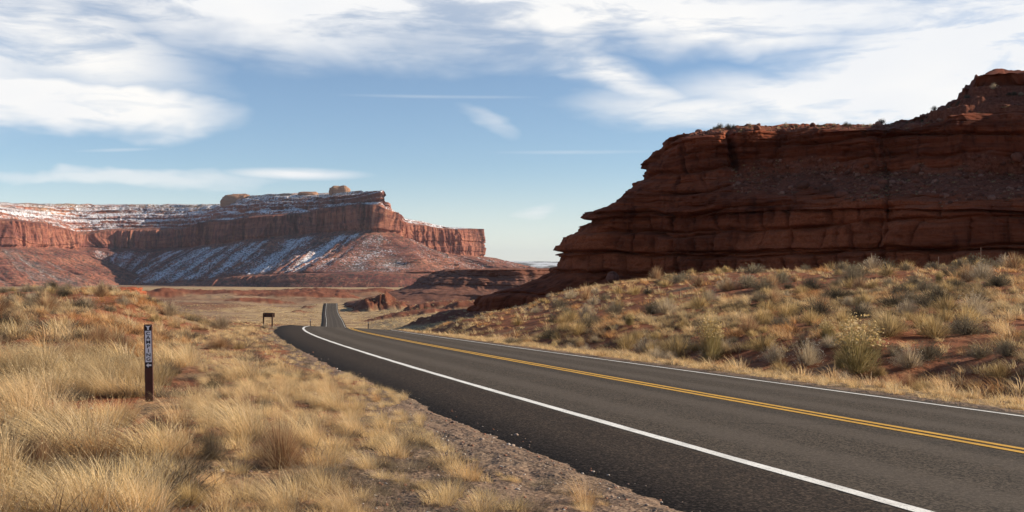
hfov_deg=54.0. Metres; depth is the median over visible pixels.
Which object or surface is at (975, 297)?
dark shrub
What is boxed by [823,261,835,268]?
olive shrub
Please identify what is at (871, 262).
pale shrub
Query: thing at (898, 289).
dark shrub
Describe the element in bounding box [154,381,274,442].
grass tussock
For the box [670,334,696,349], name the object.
sagebrush
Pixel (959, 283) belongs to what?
dark shrub
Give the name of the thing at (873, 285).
olive shrub
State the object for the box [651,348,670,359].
pale shrub
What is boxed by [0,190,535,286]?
mesa
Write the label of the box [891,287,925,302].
sagebrush
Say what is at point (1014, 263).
rust shrub
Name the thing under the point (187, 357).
grass tussock
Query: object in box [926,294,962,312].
olive shrub
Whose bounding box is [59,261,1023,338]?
shrubs
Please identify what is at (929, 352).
dark shrub
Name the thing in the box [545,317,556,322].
dark shrub
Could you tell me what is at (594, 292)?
pale shrub
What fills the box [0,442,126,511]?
grass tussock
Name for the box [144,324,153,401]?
marker post
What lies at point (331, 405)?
grass tussock
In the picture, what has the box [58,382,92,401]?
sagebrush
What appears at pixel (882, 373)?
olive shrub
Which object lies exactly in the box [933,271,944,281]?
rabbitbrush
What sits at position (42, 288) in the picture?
pale shrub
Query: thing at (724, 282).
pale shrub
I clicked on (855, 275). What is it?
sagebrush
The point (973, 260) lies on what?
dark shrub
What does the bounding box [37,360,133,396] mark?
grass tussock
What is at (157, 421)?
grass tuft
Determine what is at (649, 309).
dark shrub
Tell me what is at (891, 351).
sagebrush
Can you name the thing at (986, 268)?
pale shrub
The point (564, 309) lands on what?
sagebrush
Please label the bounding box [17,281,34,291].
pale shrub
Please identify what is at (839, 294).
dark shrub
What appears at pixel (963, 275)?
rust shrub
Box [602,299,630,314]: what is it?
sagebrush
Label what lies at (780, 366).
olive shrub
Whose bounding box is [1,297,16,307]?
rust shrub
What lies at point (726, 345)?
pale shrub
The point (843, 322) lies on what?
olive shrub
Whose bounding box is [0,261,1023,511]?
ground
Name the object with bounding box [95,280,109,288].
pale shrub
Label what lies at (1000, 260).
pale shrub
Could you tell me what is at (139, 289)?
rock outcrop
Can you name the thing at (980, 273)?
pale shrub
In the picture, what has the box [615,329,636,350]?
olive shrub
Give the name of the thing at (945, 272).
sagebrush
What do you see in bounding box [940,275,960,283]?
olive shrub
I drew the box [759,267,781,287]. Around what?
rust shrub
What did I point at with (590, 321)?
sagebrush
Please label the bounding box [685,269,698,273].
olive shrub
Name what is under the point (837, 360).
rabbitbrush
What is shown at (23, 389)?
grass tussock
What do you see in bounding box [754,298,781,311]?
olive shrub
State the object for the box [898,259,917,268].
olive shrub
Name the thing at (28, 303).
sagebrush
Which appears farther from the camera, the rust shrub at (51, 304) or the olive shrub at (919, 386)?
the rust shrub at (51, 304)
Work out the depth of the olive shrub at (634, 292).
80.86 m
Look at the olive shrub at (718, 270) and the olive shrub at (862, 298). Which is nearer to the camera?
the olive shrub at (862, 298)
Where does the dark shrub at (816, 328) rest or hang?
on the ground at (242, 299)
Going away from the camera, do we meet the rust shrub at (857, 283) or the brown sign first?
the rust shrub at (857, 283)
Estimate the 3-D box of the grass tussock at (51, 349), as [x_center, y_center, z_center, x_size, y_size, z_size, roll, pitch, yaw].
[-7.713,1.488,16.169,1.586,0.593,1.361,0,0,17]
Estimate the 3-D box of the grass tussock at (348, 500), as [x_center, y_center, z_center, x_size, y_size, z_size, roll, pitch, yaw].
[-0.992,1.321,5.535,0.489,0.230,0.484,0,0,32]
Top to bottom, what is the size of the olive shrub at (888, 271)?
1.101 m
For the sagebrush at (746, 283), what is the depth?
68.48 m
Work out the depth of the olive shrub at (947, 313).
35.89 m
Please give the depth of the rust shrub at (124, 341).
21.15 m
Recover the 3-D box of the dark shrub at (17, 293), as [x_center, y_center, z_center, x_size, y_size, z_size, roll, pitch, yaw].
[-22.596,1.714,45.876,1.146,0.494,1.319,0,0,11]
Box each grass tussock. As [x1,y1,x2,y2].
[0,335,69,358]
[0,370,48,409]
[0,383,138,460]
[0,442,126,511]
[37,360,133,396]
[61,409,206,460]
[93,456,182,511]
[123,334,214,366]
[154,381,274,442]
[175,346,282,380]
[208,463,311,511]
[266,405,333,447]
[291,474,372,511]
[294,385,349,410]
[330,443,384,469]
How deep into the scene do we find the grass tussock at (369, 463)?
6.98 m
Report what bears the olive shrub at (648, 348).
on the ground at (242, 299)
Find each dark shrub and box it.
[0,309,20,326]
[5,289,25,297]
[28,293,64,301]
[33,278,60,289]
[51,287,73,296]
[70,298,101,310]
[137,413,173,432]
[194,375,231,389]
[538,324,560,338]
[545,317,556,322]
[615,314,626,322]
[638,300,661,314]
[643,287,652,294]
[780,282,795,288]
[792,274,832,289]
[792,298,835,316]
[807,321,834,331]
[821,284,856,298]
[843,300,872,318]
[871,293,909,306]
[877,258,897,268]
[887,282,912,294]
[893,339,950,361]
[910,291,945,306]
[921,283,958,299]
[945,278,966,286]
[961,293,987,303]
[963,252,982,265]
[977,272,1017,286]
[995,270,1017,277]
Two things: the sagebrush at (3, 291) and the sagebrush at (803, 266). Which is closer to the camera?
the sagebrush at (3, 291)
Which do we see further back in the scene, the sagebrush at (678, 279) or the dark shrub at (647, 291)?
the sagebrush at (678, 279)
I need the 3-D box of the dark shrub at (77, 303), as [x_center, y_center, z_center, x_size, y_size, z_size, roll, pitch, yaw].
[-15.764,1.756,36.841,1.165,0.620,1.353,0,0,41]
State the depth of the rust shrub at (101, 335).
21.93 m
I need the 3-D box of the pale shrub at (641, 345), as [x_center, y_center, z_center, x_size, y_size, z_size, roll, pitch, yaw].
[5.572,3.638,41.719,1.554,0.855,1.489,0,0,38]
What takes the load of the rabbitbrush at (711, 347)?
on the ground at (242, 299)
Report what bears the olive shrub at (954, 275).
on the ground at (242, 299)
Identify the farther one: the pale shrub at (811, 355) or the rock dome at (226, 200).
the rock dome at (226, 200)
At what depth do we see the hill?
671.89 m
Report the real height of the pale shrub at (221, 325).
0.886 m
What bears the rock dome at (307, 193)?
on the mesa
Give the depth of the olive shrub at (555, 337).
54.37 m
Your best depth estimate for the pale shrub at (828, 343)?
30.29 m
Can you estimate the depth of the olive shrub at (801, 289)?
57.03 m
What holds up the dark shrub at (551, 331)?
on the ground at (242, 299)
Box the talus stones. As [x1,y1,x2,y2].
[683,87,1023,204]
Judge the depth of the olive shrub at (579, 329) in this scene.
52.36 m
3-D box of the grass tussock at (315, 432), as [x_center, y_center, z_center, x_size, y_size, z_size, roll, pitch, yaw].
[-1.692,1.354,8.053,0.621,0.391,0.615,0,0,38]
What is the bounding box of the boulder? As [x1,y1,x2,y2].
[606,271,618,282]
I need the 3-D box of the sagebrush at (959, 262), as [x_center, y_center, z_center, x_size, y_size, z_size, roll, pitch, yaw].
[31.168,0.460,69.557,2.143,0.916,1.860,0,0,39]
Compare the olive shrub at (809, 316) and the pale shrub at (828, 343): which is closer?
the pale shrub at (828, 343)
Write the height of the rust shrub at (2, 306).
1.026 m
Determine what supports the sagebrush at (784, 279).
on the ground at (242, 299)
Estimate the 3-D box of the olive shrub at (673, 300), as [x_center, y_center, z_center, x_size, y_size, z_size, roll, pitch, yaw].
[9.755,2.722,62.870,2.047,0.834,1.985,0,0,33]
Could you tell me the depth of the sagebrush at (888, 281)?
56.53 m
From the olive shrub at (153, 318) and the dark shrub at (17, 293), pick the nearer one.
the olive shrub at (153, 318)
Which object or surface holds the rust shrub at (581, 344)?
on the ground at (242, 299)
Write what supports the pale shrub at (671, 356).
on the ground at (242, 299)
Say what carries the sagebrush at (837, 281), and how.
on the ground at (242, 299)
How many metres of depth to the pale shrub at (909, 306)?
38.81 m
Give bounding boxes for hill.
[343,268,549,307]
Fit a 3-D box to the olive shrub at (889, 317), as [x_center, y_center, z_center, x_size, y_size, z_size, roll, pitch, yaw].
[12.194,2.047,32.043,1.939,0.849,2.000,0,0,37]
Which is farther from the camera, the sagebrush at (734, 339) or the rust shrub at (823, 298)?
the rust shrub at (823, 298)
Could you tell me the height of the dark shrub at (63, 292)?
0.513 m
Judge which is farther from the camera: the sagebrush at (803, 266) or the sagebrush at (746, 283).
the sagebrush at (803, 266)
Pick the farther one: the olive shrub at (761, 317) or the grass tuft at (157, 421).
the olive shrub at (761, 317)
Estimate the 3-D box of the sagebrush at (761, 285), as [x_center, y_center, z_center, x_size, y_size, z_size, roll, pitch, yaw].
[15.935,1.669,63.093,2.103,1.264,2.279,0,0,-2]
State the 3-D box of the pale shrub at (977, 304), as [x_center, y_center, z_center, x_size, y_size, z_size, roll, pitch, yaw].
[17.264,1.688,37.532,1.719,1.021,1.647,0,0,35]
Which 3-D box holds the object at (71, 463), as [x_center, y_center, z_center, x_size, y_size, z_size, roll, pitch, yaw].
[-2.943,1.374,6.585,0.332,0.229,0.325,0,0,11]
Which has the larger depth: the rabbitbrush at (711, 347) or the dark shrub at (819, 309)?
the dark shrub at (819, 309)
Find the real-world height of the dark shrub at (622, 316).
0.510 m
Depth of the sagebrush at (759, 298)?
54.73 m
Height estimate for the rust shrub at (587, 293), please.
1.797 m
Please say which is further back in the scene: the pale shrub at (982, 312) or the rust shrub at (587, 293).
the rust shrub at (587, 293)
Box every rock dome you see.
[220,194,249,206]
[298,192,317,194]
[329,185,350,195]
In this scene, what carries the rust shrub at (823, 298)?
on the ground at (242, 299)
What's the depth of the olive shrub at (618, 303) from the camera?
72.73 m
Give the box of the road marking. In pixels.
[302,303,1023,511]
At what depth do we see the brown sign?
57.95 m
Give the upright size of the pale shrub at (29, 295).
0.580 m
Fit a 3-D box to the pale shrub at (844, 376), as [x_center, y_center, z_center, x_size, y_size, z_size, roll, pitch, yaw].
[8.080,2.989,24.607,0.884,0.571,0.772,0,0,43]
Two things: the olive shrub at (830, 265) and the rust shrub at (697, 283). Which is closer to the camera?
the rust shrub at (697, 283)
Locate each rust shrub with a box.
[0,288,18,316]
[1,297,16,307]
[9,307,28,324]
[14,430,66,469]
[32,292,63,310]
[51,335,92,359]
[75,321,125,343]
[91,283,110,296]
[109,331,137,348]
[186,384,205,394]
[202,333,238,349]
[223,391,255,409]
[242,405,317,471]
[575,282,596,300]
[575,340,585,347]
[647,265,662,279]
[688,274,706,286]
[721,276,736,290]
[737,313,762,335]
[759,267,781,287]
[764,287,782,302]
[791,329,812,347]
[810,293,830,310]
[851,277,868,289]
[899,369,926,387]
[954,261,976,281]
[1003,252,1023,268]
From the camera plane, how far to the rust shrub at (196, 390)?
12.12 m
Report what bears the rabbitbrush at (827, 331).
on the ground at (242, 299)
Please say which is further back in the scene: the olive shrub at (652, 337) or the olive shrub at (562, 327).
the olive shrub at (562, 327)
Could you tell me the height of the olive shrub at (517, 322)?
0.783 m
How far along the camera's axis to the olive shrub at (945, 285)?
47.88 m
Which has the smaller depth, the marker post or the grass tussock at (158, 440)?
the grass tussock at (158, 440)
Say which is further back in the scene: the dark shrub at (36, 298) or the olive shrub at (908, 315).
the dark shrub at (36, 298)
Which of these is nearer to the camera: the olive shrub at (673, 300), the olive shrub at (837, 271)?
the olive shrub at (673, 300)
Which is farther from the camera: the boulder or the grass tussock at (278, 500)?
the boulder
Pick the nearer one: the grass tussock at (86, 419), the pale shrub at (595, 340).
the grass tussock at (86, 419)
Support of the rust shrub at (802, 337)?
on the ground at (242, 299)
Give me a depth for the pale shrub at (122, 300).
44.91 m
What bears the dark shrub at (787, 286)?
on the ground at (242, 299)
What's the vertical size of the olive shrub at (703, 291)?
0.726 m
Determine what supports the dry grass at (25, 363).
on the ground at (242, 299)
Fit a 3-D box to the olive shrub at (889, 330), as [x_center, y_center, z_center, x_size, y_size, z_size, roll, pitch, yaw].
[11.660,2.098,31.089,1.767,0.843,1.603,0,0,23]
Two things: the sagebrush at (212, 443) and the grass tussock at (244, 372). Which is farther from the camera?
the grass tussock at (244, 372)
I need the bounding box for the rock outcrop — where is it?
[78,287,146,294]
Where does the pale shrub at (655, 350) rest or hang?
on the ground at (242, 299)
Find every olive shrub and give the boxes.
[41,286,56,293]
[146,313,164,321]
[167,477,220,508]
[233,341,246,348]
[510,316,523,324]
[550,331,562,339]
[554,314,572,324]
[556,309,581,321]
[556,322,572,331]
[564,319,589,334]
[611,299,624,306]
[612,286,625,293]
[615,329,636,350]
[623,285,643,295]
[628,327,647,343]
[641,341,664,354]
[645,331,664,339]
[654,295,678,305]
[657,279,673,286]
[658,333,697,356]
[673,320,692,328]
[684,293,714,308]
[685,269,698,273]
[685,342,698,350]
[696,321,722,330]
[700,289,712,296]
[712,266,723,273]
[727,322,739,328]
[742,331,780,351]
[743,308,754,314]
[744,307,774,324]
[744,329,758,336]
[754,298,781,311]
[755,324,772,332]
[756,286,778,294]
[763,313,777,324]
[765,359,794,373]
[773,300,800,317]
[785,302,802,312]
[792,284,811,293]
[797,306,826,324]
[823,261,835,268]
[830,309,857,325]
[833,269,845,274]
[835,319,851,329]
[839,277,855,287]
[846,290,879,306]
[860,309,912,332]
[863,280,880,287]
[864,314,912,336]
[867,364,888,376]
[874,263,903,275]
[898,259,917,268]
[900,310,916,320]
[903,283,920,291]
[905,309,931,326]
[909,312,955,337]
[910,374,936,390]
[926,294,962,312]
[931,305,957,321]
[937,278,955,291]
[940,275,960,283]
[942,303,986,324]
[948,267,963,277]
[977,360,1018,377]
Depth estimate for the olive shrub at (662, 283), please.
83.04 m
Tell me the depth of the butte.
150.71 m
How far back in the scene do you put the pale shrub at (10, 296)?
39.98 m
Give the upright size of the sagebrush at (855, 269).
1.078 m
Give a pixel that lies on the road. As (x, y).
(934, 474)
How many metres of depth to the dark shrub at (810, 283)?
58.50 m
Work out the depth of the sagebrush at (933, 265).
76.23 m
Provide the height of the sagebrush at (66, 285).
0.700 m
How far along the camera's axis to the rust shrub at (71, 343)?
17.54 m
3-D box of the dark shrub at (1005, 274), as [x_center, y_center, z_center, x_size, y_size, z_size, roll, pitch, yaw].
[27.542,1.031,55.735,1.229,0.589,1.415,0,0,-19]
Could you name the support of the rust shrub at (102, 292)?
on the ground at (242, 299)
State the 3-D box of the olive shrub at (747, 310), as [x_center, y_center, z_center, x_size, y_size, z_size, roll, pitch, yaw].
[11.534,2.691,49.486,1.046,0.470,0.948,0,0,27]
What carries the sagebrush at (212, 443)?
on the ground at (242, 299)
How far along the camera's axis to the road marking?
12.00 m
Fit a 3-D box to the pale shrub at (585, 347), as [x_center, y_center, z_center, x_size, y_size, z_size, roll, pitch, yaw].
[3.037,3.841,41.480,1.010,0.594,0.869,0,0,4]
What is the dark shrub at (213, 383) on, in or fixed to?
on the ground at (242, 299)
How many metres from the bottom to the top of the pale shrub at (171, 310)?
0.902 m
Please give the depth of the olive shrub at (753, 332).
36.17 m
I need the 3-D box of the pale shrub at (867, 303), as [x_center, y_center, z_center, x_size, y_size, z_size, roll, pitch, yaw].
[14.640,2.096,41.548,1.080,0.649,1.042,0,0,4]
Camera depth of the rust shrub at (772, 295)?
53.11 m
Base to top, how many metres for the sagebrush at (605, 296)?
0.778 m
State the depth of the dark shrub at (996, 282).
49.25 m
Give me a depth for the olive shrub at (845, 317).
36.01 m
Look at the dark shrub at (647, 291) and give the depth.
78.29 m
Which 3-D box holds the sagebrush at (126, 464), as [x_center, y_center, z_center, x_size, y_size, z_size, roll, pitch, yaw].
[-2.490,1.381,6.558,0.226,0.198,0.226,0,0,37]
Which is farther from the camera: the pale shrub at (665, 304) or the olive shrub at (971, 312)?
the pale shrub at (665, 304)
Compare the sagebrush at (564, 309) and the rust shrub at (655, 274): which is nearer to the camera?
the sagebrush at (564, 309)
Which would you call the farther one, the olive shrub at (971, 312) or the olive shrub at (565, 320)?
the olive shrub at (565, 320)
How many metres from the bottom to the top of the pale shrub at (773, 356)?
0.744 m
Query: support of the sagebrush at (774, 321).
on the ground at (242, 299)
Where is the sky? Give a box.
[0,0,1023,261]
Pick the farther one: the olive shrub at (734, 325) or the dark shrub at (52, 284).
the dark shrub at (52, 284)
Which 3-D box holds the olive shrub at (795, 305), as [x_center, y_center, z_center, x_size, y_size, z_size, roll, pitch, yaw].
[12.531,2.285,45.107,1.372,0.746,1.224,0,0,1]
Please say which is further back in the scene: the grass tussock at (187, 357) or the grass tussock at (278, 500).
the grass tussock at (187, 357)
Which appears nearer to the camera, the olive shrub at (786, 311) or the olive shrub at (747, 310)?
the olive shrub at (786, 311)
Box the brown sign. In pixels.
[263,313,274,327]
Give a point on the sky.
(514, 121)
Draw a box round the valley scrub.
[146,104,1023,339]
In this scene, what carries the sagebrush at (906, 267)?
on the ground at (242, 299)
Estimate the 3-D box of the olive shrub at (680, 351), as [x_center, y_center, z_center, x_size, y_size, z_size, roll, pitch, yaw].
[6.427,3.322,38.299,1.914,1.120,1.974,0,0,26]
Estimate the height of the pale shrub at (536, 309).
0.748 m
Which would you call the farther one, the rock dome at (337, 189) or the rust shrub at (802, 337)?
the rock dome at (337, 189)
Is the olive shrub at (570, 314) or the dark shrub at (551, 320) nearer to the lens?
the olive shrub at (570, 314)
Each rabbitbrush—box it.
[624,312,635,325]
[692,310,725,360]
[818,317,837,338]
[828,312,889,373]
[833,349,844,367]
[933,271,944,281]
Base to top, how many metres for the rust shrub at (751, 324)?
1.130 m
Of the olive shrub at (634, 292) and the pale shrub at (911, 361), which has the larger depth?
the olive shrub at (634, 292)
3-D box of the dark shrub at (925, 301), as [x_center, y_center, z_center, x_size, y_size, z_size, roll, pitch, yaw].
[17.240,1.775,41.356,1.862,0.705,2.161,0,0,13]
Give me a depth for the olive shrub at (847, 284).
57.87 m
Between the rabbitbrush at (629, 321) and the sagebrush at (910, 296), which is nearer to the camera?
the sagebrush at (910, 296)
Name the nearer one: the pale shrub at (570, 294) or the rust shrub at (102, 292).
the rust shrub at (102, 292)
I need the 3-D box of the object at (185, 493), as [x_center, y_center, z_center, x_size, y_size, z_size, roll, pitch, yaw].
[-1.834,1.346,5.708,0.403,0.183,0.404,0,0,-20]
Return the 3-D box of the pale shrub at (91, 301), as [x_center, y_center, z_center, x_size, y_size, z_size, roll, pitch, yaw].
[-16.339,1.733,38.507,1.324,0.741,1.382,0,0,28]
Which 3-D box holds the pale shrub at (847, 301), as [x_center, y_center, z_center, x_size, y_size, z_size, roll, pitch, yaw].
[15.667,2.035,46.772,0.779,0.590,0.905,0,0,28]
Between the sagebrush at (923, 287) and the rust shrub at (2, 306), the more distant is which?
the sagebrush at (923, 287)
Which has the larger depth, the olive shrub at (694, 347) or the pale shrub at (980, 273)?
the pale shrub at (980, 273)
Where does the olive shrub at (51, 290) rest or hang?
on the ground at (242, 299)
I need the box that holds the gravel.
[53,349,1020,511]
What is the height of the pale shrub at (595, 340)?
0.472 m
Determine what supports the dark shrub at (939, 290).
on the ground at (242, 299)
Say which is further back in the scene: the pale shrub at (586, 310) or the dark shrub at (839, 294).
the pale shrub at (586, 310)
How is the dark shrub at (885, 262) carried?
on the ground at (242, 299)
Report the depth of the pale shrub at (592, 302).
81.64 m
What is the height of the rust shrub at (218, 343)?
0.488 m
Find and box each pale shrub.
[1,293,20,301]
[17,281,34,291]
[23,292,36,301]
[37,283,50,292]
[74,293,107,309]
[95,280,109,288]
[116,294,131,305]
[154,299,183,315]
[206,311,235,329]
[531,306,540,312]
[559,287,577,298]
[578,303,596,318]
[578,343,591,349]
[586,294,600,304]
[588,334,599,342]
[592,287,600,293]
[630,334,659,353]
[643,346,663,356]
[651,296,677,313]
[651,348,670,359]
[662,350,679,359]
[701,289,716,300]
[713,275,736,289]
[720,337,734,352]
[757,343,793,362]
[790,338,824,365]
[817,334,839,347]
[836,370,853,382]
[841,294,853,304]
[857,301,877,311]
[863,254,886,268]
[887,343,929,367]
[894,295,924,314]
[952,288,994,312]
[962,259,998,280]
[975,263,995,275]
[975,307,990,316]
[992,253,1010,264]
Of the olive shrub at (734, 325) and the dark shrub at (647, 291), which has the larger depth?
the dark shrub at (647, 291)
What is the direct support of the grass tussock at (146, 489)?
on the ground at (242, 299)
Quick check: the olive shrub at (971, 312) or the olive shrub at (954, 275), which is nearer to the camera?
the olive shrub at (971, 312)
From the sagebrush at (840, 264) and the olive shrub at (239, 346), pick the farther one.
the sagebrush at (840, 264)
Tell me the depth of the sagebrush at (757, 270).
91.37 m
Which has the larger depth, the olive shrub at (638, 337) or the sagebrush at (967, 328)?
the olive shrub at (638, 337)
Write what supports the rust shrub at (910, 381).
on the ground at (242, 299)
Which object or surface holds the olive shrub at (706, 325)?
on the ground at (242, 299)
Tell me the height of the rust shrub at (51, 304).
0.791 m
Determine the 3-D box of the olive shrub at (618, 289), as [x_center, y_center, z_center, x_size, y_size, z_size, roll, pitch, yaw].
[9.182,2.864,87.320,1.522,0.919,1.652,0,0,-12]
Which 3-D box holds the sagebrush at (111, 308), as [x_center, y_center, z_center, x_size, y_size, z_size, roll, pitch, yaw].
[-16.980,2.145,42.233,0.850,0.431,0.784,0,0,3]
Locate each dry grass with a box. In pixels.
[0,272,1023,409]
[0,333,611,511]
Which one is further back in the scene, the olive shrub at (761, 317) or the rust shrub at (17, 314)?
the olive shrub at (761, 317)
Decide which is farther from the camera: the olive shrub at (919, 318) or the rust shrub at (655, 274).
the rust shrub at (655, 274)
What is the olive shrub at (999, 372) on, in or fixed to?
on the ground at (242, 299)
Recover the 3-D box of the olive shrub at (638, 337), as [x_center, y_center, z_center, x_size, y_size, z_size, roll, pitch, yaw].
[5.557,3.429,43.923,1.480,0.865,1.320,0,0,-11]
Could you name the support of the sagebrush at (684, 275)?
on the ground at (242, 299)
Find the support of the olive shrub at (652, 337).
on the ground at (242, 299)
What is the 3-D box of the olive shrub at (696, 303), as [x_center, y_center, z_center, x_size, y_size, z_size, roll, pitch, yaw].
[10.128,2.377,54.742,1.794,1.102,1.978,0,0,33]
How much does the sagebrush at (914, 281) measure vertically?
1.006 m
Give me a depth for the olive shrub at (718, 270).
95.99 m
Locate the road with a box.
[273,303,1023,511]
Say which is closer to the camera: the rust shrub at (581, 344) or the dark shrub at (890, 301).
the dark shrub at (890, 301)
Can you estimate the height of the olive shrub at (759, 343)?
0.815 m
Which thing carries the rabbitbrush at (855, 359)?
on the ground at (242, 299)
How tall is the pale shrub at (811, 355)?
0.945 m
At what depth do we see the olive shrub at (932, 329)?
30.86 m
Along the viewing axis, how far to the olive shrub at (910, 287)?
51.33 m
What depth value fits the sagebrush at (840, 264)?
76.63 m
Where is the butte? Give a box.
[466,68,1023,311]
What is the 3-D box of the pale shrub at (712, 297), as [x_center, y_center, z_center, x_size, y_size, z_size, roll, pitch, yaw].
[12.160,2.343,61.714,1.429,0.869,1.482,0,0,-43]
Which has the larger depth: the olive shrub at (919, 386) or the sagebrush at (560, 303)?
the sagebrush at (560, 303)
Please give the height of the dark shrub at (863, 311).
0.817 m
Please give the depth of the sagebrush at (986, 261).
67.72 m
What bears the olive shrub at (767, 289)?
on the ground at (242, 299)
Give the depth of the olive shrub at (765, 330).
37.28 m
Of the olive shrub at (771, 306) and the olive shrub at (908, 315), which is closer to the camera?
the olive shrub at (908, 315)
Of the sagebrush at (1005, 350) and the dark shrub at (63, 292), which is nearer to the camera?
the sagebrush at (1005, 350)
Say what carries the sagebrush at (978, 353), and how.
on the ground at (242, 299)
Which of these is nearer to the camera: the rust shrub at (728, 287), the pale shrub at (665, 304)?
the pale shrub at (665, 304)
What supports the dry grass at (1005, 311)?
on the ground at (242, 299)
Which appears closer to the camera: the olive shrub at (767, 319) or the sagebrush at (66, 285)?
the olive shrub at (767, 319)
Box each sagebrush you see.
[0,288,9,292]
[18,298,39,309]
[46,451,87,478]
[57,280,78,290]
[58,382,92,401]
[102,303,119,311]
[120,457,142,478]
[189,425,238,461]
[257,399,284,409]
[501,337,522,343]
[549,297,570,308]
[554,304,573,313]
[577,311,603,326]
[600,292,611,300]
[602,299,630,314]
[661,270,697,280]
[670,273,687,282]
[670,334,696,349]
[726,336,740,342]
[733,262,770,273]
[734,273,759,287]
[748,273,781,291]
[749,289,769,300]
[766,313,791,327]
[772,269,792,283]
[800,263,811,270]
[826,278,844,285]
[831,259,853,271]
[832,268,870,281]
[845,264,874,274]
[881,275,895,285]
[884,345,906,355]
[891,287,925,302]
[896,271,931,287]
[897,261,913,270]
[911,277,936,291]
[926,262,943,269]
[935,261,959,275]
[942,311,995,335]
[946,257,974,268]
[958,340,993,358]
[973,255,1003,268]
[993,336,1022,356]

